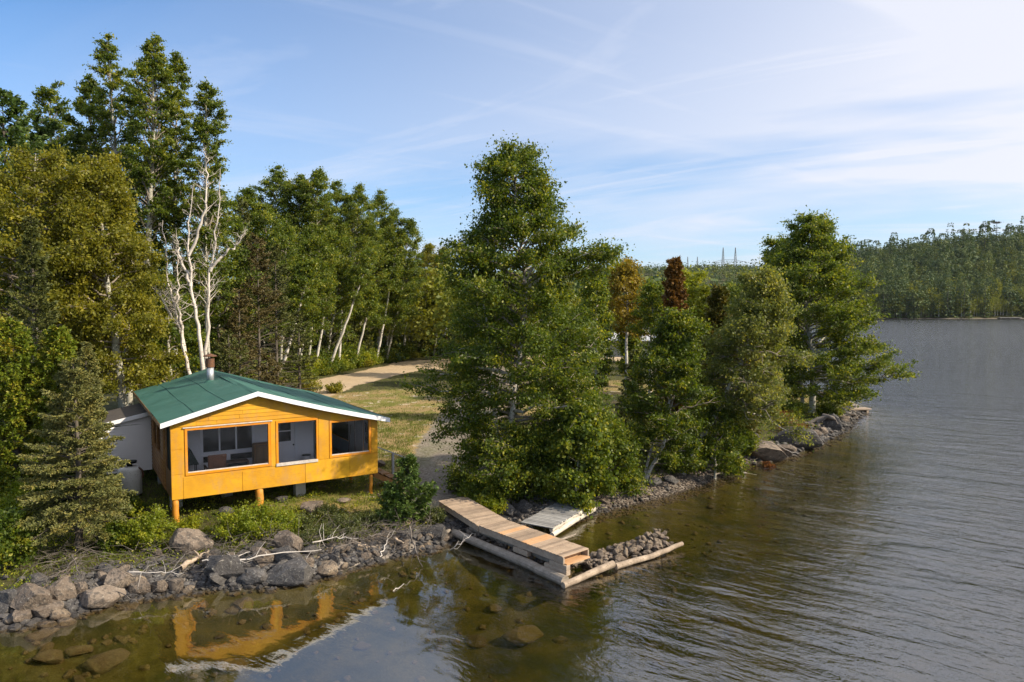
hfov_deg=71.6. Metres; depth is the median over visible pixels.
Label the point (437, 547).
boulder
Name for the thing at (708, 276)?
ridge birch wood
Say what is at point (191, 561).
driftwood branch
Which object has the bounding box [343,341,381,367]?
bush
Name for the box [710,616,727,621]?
sunken stone
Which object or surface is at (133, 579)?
rock
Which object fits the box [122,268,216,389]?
aspen tree
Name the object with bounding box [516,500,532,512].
boulder
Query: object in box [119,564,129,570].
rock
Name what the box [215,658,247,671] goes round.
sunken stone
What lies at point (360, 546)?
driftwood branch
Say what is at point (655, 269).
ridge spruce wood
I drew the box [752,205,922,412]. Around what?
poplar tree
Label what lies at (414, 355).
bush
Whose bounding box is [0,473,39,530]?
bush
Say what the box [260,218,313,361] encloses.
aspen tree
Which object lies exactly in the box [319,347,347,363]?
bush
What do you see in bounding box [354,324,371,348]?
spruce tree
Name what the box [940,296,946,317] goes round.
spruce
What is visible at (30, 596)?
boulder
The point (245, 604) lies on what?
sunken stone
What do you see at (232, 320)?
spruce tree
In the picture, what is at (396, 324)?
aspen tree
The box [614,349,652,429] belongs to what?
spruce tree
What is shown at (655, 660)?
sunken stone
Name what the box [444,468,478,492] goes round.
bush
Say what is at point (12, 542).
bush
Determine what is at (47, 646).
sunken stone
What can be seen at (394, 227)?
aspen tree
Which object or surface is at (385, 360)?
bush
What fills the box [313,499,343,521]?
shrub
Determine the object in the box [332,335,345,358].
spruce tree
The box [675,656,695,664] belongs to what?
sunken stone
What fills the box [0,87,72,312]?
tree
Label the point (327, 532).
shrub
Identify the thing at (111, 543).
bush
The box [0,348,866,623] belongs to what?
ground
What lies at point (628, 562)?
log
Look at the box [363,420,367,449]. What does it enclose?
screen door
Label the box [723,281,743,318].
birch tree
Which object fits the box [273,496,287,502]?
boulder
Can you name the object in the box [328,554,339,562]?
rock
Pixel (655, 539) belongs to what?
rock
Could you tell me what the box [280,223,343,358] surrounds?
aspen tree
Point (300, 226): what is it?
aspen tree
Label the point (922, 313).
shore shrubs
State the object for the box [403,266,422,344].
aspen tree
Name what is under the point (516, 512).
boulder
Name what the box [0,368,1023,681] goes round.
lake bed
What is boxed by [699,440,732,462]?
bush
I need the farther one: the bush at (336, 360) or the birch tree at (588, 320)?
the birch tree at (588, 320)
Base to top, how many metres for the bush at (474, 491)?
1.620 m
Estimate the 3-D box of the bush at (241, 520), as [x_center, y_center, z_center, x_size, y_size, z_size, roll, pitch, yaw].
[-8.950,6.027,24.017,2.393,1.465,2.200,0,3,0]
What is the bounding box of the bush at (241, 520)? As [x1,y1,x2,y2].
[210,494,279,545]
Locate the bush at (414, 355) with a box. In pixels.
[409,351,417,358]
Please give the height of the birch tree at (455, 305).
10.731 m
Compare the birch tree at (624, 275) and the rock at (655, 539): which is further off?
the birch tree at (624, 275)
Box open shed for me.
[606,332,655,357]
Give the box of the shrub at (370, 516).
[354,509,387,531]
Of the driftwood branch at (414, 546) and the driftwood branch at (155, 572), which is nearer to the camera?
the driftwood branch at (155, 572)
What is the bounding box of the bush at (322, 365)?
[306,355,328,374]
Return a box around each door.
[278,422,297,462]
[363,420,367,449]
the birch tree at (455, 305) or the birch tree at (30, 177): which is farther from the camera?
the birch tree at (455, 305)
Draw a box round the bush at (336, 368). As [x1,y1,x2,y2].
[320,361,341,374]
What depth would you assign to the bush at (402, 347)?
91.92 m
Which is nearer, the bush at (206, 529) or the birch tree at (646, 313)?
the bush at (206, 529)
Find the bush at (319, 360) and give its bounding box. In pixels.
[305,352,327,373]
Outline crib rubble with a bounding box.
[466,527,676,599]
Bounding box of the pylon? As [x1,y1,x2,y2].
[712,247,745,267]
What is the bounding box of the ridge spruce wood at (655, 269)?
[493,260,831,331]
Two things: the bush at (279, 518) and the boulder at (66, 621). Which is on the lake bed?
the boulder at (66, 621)
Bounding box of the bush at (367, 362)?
[361,354,376,367]
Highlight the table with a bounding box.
[226,458,248,466]
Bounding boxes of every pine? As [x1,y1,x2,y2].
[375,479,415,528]
[386,452,438,523]
[864,240,884,265]
[882,242,897,259]
[900,239,913,254]
[918,234,929,252]
[932,236,943,255]
[934,233,949,256]
[969,221,1001,250]
[1010,226,1021,245]
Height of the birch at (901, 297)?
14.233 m
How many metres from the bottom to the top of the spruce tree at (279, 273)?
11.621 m
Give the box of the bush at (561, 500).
[538,482,581,507]
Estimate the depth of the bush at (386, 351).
88.63 m
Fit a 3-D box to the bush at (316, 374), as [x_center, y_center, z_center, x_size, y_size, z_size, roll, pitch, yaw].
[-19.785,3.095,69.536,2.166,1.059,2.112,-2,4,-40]
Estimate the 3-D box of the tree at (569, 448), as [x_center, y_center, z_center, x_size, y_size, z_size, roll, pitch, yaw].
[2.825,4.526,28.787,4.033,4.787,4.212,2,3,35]
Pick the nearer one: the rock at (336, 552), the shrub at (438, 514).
the rock at (336, 552)
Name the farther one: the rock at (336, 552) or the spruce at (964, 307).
the spruce at (964, 307)
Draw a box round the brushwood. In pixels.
[13,509,467,591]
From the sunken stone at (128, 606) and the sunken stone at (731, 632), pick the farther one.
the sunken stone at (731, 632)
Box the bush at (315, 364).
[289,349,321,368]
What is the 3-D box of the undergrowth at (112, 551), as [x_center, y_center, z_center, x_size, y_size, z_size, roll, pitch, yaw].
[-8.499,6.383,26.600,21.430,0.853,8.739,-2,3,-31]
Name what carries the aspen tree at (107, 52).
on the ground at (112, 404)
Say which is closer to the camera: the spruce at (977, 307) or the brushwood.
the brushwood
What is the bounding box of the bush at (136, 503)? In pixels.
[119,492,147,518]
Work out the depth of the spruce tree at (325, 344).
75.19 m
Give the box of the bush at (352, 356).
[331,344,367,367]
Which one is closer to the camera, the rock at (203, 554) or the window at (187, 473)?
the rock at (203, 554)
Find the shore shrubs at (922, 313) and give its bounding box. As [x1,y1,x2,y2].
[815,309,1019,317]
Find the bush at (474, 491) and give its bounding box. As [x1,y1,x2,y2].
[453,467,504,504]
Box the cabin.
[93,353,404,523]
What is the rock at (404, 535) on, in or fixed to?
on the ground at (112, 404)
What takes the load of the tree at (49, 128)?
on the ground at (112, 404)
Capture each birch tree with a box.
[0,134,122,406]
[14,156,171,396]
[29,146,190,425]
[393,130,635,496]
[443,287,496,353]
[476,286,541,388]
[536,284,578,383]
[564,282,580,346]
[567,264,622,402]
[576,292,601,352]
[600,252,652,396]
[611,309,647,376]
[617,299,730,478]
[618,276,664,395]
[680,259,818,474]
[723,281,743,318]
[755,234,809,400]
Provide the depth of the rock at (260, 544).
23.00 m
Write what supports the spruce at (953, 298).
on the hills
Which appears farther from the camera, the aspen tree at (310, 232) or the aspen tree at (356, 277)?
the aspen tree at (356, 277)
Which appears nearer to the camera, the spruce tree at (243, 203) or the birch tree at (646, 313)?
the birch tree at (646, 313)
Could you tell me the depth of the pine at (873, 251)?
595.87 m
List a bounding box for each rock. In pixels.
[0,574,8,579]
[0,603,12,613]
[11,609,32,622]
[25,572,49,587]
[70,574,85,581]
[95,571,106,581]
[97,562,113,573]
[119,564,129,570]
[125,576,146,586]
[151,549,162,556]
[200,552,207,567]
[204,553,214,565]
[209,572,225,585]
[226,577,236,582]
[250,542,263,551]
[252,547,274,564]
[273,559,288,567]
[303,544,322,555]
[320,554,328,560]
[324,544,334,553]
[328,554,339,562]
[331,545,339,555]
[340,544,348,552]
[340,562,347,569]
[385,538,395,546]
[396,543,408,550]
[397,533,407,538]
[596,549,603,558]
[606,546,614,551]
[613,547,618,554]
[623,547,627,557]
[629,547,636,552]
[639,539,645,548]
[653,537,661,545]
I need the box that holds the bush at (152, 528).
[117,503,180,553]
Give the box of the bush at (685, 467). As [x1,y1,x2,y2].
[655,452,707,474]
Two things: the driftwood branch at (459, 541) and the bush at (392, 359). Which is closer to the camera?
the driftwood branch at (459, 541)
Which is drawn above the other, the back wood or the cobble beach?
the back wood
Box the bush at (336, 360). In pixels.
[302,346,345,368]
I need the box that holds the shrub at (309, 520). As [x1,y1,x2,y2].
[290,510,317,530]
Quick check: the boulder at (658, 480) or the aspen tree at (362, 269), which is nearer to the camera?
the boulder at (658, 480)
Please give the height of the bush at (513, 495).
1.960 m
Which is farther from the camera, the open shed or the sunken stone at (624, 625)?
the open shed
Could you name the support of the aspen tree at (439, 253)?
on the ground at (112, 404)
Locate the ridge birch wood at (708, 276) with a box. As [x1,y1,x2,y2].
[497,264,755,325]
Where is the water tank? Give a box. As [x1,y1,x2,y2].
[117,459,143,494]
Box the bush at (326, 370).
[317,362,334,375]
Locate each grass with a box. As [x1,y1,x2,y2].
[293,373,838,424]
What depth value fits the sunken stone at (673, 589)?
23.57 m
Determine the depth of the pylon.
1323.81 m
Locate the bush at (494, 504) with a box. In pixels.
[481,492,508,513]
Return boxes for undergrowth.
[0,469,427,588]
[533,396,855,503]
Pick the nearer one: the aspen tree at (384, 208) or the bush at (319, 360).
the bush at (319, 360)
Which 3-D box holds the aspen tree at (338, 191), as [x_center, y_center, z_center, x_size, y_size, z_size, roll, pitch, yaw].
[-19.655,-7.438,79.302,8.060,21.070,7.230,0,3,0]
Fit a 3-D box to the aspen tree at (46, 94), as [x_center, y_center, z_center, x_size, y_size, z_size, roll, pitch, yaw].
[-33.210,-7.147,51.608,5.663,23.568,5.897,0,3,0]
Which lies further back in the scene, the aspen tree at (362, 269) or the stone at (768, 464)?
the aspen tree at (362, 269)
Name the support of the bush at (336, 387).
on the ground at (112, 404)
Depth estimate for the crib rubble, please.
23.75 m
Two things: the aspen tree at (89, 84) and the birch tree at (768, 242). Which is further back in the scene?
the birch tree at (768, 242)
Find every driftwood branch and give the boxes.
[31,555,81,585]
[71,552,96,583]
[95,583,137,602]
[129,559,189,584]
[178,550,208,570]
[240,541,321,562]
[312,524,357,547]
[335,528,381,550]
[358,542,376,548]
[368,525,414,542]
[409,525,427,566]
[449,531,472,550]
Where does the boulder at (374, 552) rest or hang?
on the ground at (112, 404)
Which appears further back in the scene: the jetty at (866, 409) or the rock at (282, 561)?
the jetty at (866, 409)
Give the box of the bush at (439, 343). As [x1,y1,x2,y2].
[431,335,447,351]
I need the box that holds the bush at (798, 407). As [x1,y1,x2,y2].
[776,398,814,418]
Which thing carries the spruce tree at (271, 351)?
on the ground at (112, 404)
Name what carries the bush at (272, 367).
on the ground at (112, 404)
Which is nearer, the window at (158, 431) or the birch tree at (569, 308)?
the window at (158, 431)
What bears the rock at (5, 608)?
on the ground at (112, 404)
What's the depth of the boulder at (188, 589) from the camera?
21.01 m
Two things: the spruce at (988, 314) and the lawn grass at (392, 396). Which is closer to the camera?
the lawn grass at (392, 396)
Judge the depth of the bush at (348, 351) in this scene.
79.12 m
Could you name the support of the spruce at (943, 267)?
on the hills
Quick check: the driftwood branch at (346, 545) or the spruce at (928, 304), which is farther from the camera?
the spruce at (928, 304)
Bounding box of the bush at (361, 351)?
[344,340,374,362]
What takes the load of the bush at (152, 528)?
on the ground at (112, 404)
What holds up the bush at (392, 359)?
on the ground at (112, 404)
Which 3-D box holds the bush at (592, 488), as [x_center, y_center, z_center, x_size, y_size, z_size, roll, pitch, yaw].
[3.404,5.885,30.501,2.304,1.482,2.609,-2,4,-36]
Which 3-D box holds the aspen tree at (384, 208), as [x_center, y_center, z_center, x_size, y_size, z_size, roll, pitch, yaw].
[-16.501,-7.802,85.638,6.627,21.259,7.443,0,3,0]
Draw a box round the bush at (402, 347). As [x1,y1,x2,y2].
[392,337,415,353]
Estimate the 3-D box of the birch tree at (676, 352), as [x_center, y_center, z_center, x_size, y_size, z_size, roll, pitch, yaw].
[7.277,2.285,32.878,5.987,8.485,5.910,0,3,0]
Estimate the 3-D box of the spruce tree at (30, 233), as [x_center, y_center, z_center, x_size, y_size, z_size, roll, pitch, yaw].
[-18.067,0.759,26.989,3.404,11.116,3.594,0,3,0]
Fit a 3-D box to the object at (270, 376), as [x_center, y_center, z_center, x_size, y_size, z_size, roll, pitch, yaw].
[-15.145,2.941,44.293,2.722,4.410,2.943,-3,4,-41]
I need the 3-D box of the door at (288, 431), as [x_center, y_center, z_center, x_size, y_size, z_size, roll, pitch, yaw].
[-9.619,4.186,30.055,1.060,2.170,0.140,-2,3,-32]
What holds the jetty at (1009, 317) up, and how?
in the water
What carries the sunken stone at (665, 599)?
on the lake bed
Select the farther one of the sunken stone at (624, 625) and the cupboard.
the cupboard
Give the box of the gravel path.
[404,367,510,524]
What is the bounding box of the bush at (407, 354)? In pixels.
[400,350,411,360]
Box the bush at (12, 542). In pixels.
[0,504,53,570]
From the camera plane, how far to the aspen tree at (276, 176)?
70.17 m
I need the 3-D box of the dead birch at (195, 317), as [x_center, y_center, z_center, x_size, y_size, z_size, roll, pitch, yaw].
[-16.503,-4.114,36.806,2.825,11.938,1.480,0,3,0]
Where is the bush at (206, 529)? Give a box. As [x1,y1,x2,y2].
[201,526,215,536]
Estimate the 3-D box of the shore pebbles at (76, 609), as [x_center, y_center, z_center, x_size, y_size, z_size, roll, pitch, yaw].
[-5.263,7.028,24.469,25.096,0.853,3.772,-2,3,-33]
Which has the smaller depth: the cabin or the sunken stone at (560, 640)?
the sunken stone at (560, 640)
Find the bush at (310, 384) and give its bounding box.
[294,372,326,391]
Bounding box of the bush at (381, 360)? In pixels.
[375,355,384,364]
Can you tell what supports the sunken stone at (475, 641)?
on the lake bed
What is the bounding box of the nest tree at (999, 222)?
[991,221,1002,243]
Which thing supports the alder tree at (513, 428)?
on the ground at (112, 404)
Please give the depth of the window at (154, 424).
29.84 m
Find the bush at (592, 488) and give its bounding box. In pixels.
[581,481,606,495]
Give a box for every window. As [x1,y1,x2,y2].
[153,420,156,447]
[157,425,160,454]
[184,421,270,475]
[200,425,254,454]
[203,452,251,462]
[276,418,317,466]
[329,418,370,457]
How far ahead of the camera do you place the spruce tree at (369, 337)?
82.98 m
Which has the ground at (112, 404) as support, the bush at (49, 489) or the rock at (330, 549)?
the bush at (49, 489)
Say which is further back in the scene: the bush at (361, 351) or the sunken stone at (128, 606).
the bush at (361, 351)
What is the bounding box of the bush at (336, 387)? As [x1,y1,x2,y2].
[324,381,345,393]
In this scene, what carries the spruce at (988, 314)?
on the hills
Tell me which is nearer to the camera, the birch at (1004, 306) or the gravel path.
the gravel path
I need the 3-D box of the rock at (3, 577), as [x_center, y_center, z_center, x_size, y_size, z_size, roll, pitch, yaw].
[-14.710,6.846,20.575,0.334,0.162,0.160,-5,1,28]
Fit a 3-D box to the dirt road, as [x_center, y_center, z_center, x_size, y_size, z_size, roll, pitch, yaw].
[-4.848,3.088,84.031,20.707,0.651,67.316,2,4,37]
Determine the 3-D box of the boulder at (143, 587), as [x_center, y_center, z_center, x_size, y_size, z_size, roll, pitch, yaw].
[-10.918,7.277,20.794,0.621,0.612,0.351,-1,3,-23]
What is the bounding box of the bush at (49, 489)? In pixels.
[26,473,71,529]
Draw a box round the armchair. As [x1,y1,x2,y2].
[204,454,226,469]
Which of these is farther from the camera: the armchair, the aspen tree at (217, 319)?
the aspen tree at (217, 319)
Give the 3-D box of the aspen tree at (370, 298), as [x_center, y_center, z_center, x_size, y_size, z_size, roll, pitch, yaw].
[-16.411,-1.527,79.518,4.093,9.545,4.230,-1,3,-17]
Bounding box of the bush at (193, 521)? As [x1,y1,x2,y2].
[177,513,208,528]
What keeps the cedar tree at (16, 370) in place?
on the ground at (112, 404)
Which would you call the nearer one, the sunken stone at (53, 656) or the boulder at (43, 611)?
the sunken stone at (53, 656)
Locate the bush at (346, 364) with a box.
[339,359,352,371]
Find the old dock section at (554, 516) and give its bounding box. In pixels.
[521,503,583,531]
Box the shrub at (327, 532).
[292,522,342,546]
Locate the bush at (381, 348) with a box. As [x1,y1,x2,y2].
[369,341,397,357]
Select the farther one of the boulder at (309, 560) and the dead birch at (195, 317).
the dead birch at (195, 317)
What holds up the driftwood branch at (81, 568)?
on the brushwood
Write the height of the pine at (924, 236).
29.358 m
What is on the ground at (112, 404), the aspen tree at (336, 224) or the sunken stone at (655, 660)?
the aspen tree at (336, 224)
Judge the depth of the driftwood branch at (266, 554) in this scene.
21.84 m
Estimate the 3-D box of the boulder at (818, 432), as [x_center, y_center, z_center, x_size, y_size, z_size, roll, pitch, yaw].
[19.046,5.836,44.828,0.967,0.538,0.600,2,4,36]
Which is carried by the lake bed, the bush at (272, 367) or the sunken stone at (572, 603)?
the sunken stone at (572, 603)
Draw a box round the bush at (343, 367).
[333,362,347,372]
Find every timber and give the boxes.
[513,546,530,556]
[544,561,569,575]
[549,560,569,570]
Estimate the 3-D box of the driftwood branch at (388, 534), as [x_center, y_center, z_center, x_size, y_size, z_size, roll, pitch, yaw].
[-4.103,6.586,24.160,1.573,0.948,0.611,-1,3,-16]
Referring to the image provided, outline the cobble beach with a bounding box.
[530,437,797,529]
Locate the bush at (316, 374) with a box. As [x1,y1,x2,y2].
[309,369,320,377]
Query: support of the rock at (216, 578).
on the ground at (112, 404)
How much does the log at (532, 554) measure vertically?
0.268 m
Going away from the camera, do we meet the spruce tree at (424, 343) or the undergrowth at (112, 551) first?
the undergrowth at (112, 551)
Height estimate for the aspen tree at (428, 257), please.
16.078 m
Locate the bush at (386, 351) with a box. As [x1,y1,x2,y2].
[368,337,401,363]
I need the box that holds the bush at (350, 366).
[343,362,355,370]
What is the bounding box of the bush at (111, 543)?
[94,518,130,551]
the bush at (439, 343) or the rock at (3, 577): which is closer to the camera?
the rock at (3, 577)
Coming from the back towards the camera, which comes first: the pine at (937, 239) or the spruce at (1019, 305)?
the pine at (937, 239)
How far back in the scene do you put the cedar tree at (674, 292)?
43.58 m
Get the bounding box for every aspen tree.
[24,80,78,159]
[58,69,122,289]
[69,28,163,405]
[112,31,189,361]
[121,141,203,371]
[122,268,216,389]
[147,49,203,373]
[160,76,242,357]
[170,185,271,377]
[229,186,269,345]
[233,201,294,352]
[248,162,301,355]
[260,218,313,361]
[277,172,322,354]
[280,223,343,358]
[281,200,332,335]
[281,255,326,370]
[290,287,321,364]
[293,166,344,356]
[310,221,364,355]
[313,199,353,336]
[316,179,373,335]
[316,260,342,356]
[329,214,369,327]
[330,248,381,366]
[332,264,360,363]
[336,182,386,325]
[349,232,394,342]
[351,287,384,368]
[355,188,399,321]
[360,221,413,351]
[374,207,414,343]
[374,256,426,350]
[376,238,408,357]
[382,217,430,362]
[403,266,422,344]
[409,280,441,341]
[410,243,444,329]
[424,246,453,355]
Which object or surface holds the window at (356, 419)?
in the cabin
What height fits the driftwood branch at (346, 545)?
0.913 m
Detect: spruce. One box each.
[725,216,1023,318]
[881,285,891,316]
[900,288,910,316]
[906,291,918,316]
[908,293,920,319]
[918,288,929,317]
[921,292,930,316]
[926,295,935,316]
[939,282,958,317]
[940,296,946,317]
[943,282,958,316]
[954,295,960,316]
[955,229,968,259]
[956,282,973,318]
[972,293,982,315]
[975,282,993,316]
[976,286,989,316]
[1004,292,1013,315]
[1013,289,1022,315]
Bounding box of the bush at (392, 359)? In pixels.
[382,352,397,362]
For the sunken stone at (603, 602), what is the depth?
22.41 m
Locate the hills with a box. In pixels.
[104,255,1023,391]
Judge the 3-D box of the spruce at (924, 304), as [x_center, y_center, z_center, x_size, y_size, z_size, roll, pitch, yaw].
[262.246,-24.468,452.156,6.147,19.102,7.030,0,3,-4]
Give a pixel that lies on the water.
(954, 382)
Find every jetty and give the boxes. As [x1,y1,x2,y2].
[851,407,871,412]
[997,317,1021,319]
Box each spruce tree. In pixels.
[4,215,60,465]
[12,358,138,550]
[57,341,123,523]
[198,260,238,369]
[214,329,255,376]
[216,287,260,375]
[230,198,271,379]
[232,232,292,381]
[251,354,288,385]
[255,243,307,386]
[265,334,291,367]
[278,310,322,389]
[312,331,331,353]
[319,336,332,358]
[328,331,342,348]
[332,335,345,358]
[342,318,358,350]
[343,319,366,347]
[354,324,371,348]
[361,326,377,364]
[390,324,404,352]
[406,327,419,358]
[413,328,427,357]
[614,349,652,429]
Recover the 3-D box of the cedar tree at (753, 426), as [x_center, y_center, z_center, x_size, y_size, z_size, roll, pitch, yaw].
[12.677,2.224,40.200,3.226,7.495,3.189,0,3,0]
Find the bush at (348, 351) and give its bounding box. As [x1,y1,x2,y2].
[341,341,357,361]
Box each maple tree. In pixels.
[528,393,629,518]
[655,265,712,368]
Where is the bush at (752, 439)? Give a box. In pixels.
[732,429,764,455]
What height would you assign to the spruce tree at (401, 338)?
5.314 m
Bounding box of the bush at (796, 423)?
[775,416,808,432]
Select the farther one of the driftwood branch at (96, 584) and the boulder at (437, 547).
the boulder at (437, 547)
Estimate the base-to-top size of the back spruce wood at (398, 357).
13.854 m
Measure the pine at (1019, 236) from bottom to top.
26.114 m
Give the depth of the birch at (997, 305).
453.98 m
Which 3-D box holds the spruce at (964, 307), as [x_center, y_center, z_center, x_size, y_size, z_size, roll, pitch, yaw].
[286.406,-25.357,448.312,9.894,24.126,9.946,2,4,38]
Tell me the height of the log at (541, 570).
0.419 m
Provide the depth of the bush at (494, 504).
27.90 m
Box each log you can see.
[451,529,568,584]
[469,527,549,561]
[550,507,595,535]
[561,560,615,588]
[614,542,683,569]
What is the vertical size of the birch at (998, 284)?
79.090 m
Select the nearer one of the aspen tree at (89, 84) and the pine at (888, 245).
the aspen tree at (89, 84)
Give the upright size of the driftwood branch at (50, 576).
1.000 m
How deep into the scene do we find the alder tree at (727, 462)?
33.85 m
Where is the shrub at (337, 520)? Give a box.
[317,509,367,540]
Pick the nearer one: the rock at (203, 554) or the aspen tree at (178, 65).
the rock at (203, 554)
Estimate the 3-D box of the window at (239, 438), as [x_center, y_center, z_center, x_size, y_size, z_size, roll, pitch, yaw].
[-11.539,3.783,28.811,2.090,1.480,0.060,-2,3,-32]
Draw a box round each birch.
[133,221,192,374]
[168,147,220,370]
[193,174,247,368]
[808,232,1023,312]
[889,296,900,313]
[895,295,906,310]
[931,300,943,313]
[933,298,944,315]
[966,297,977,312]
[970,293,983,311]
[982,299,994,312]
[992,299,1004,314]
[993,297,1001,314]
[999,299,1009,311]
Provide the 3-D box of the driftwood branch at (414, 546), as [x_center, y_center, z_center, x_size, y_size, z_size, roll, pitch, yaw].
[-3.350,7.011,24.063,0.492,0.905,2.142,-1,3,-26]
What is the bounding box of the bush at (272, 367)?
[216,346,296,382]
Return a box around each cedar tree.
[0,316,52,504]
[14,324,106,504]
[653,255,688,428]
[699,283,738,425]
[714,316,761,437]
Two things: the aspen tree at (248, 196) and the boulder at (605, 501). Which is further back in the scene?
the aspen tree at (248, 196)
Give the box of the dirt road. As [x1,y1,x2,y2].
[297,352,624,396]
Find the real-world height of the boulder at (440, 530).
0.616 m
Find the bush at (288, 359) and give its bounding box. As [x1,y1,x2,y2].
[268,350,320,374]
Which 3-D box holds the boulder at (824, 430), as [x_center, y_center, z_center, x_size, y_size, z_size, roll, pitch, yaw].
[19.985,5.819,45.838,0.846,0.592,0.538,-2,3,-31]
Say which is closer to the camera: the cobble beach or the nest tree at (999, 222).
the cobble beach
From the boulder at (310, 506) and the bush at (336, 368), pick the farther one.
the bush at (336, 368)
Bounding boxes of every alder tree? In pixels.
[472,414,581,502]
[582,410,656,502]
[672,397,755,479]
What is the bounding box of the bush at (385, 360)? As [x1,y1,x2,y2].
[382,355,390,362]
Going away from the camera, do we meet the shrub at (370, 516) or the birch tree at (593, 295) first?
the shrub at (370, 516)
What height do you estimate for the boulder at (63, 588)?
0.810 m
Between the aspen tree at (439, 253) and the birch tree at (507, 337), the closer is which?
the birch tree at (507, 337)
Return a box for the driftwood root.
[804,414,838,426]
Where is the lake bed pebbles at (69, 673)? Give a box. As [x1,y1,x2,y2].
[8,458,918,681]
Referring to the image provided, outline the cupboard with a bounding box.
[252,441,267,463]
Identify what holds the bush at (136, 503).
on the ground at (112, 404)
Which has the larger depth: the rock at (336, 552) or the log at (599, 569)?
the rock at (336, 552)
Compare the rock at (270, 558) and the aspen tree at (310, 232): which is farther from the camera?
the aspen tree at (310, 232)
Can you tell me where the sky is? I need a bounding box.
[0,0,1023,278]
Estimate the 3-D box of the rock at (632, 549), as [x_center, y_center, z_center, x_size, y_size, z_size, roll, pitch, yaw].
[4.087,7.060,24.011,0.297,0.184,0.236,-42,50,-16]
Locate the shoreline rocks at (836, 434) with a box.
[744,404,870,466]
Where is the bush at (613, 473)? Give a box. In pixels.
[609,457,644,486]
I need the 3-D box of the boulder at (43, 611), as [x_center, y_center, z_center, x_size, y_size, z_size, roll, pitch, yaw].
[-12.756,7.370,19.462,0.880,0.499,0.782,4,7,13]
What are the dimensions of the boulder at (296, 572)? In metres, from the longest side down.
1.501 x 1.094 x 0.862 m
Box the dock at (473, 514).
[438,497,589,564]
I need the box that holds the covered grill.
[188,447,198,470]
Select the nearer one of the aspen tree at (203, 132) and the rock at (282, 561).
the rock at (282, 561)
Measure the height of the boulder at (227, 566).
0.877 m
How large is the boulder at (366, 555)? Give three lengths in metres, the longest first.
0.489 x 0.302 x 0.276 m
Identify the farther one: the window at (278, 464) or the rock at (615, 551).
the window at (278, 464)
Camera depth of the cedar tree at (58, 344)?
25.16 m
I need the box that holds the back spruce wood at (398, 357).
[109,275,532,362]
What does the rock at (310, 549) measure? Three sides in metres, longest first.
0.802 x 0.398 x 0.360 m
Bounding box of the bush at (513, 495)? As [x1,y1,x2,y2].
[484,460,530,502]
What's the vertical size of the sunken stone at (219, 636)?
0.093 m
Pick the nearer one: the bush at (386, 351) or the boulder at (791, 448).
the boulder at (791, 448)
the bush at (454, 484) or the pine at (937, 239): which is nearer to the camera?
the bush at (454, 484)
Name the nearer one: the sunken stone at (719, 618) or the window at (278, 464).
the sunken stone at (719, 618)
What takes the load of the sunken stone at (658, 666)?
on the lake bed
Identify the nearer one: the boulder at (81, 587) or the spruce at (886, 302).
the boulder at (81, 587)
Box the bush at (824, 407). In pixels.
[816,401,843,415]
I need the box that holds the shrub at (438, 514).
[422,506,446,524]
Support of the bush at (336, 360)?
on the ground at (112, 404)
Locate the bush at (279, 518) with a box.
[265,504,305,537]
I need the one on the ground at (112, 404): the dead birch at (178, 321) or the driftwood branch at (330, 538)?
the dead birch at (178, 321)
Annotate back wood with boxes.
[1,260,534,348]
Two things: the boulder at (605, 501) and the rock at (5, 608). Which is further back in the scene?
the boulder at (605, 501)
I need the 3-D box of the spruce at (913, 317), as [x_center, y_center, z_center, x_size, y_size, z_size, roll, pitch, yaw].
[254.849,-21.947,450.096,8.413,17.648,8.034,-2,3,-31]
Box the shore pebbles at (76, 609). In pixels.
[0,489,628,633]
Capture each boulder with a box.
[0,588,16,604]
[4,617,13,624]
[9,583,51,610]
[30,599,63,618]
[36,620,56,627]
[46,576,76,600]
[48,608,70,619]
[56,617,76,626]
[73,582,87,593]
[79,584,126,608]
[103,567,132,588]
[128,578,150,594]
[151,580,167,592]
[167,578,183,593]
[168,528,213,554]
[181,585,194,593]
[204,555,243,578]
[217,506,232,514]
[236,567,267,585]
[265,556,313,587]
[269,545,303,562]
[272,530,302,552]
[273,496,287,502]
[300,500,322,513]
[304,557,314,564]
[316,560,337,575]
[337,497,350,502]
[358,552,371,558]
[371,550,379,555]
[378,460,385,466]
[421,524,446,540]
[433,545,442,549]
[500,500,514,515]
[513,509,519,516]
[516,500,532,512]
[599,498,609,504]
[647,477,661,485]
[662,475,678,483]
[703,463,713,472]
[749,440,786,462]
[772,426,823,448]
[777,444,796,455]
[814,429,821,435]
[816,427,827,434]
[823,413,842,430]
[838,416,849,419]
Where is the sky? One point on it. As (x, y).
(692, 129)
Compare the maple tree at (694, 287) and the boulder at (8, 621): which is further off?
the maple tree at (694, 287)
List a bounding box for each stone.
[24,627,59,641]
[32,649,63,664]
[38,642,54,652]
[64,645,93,656]
[72,675,85,681]
[82,648,129,673]
[113,635,128,644]
[116,602,138,610]
[199,600,208,607]
[213,634,225,638]
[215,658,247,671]
[225,606,238,613]
[233,597,253,610]
[353,641,370,649]
[434,644,441,652]
[465,634,486,647]
[488,604,501,612]
[501,625,543,646]
[552,636,568,643]
[565,601,577,606]
[596,597,613,607]
[618,621,633,630]
[651,657,663,663]
[651,663,665,668]
[659,596,671,602]
[671,586,676,592]
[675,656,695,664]
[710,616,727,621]
[723,626,737,637]
[762,461,776,470]

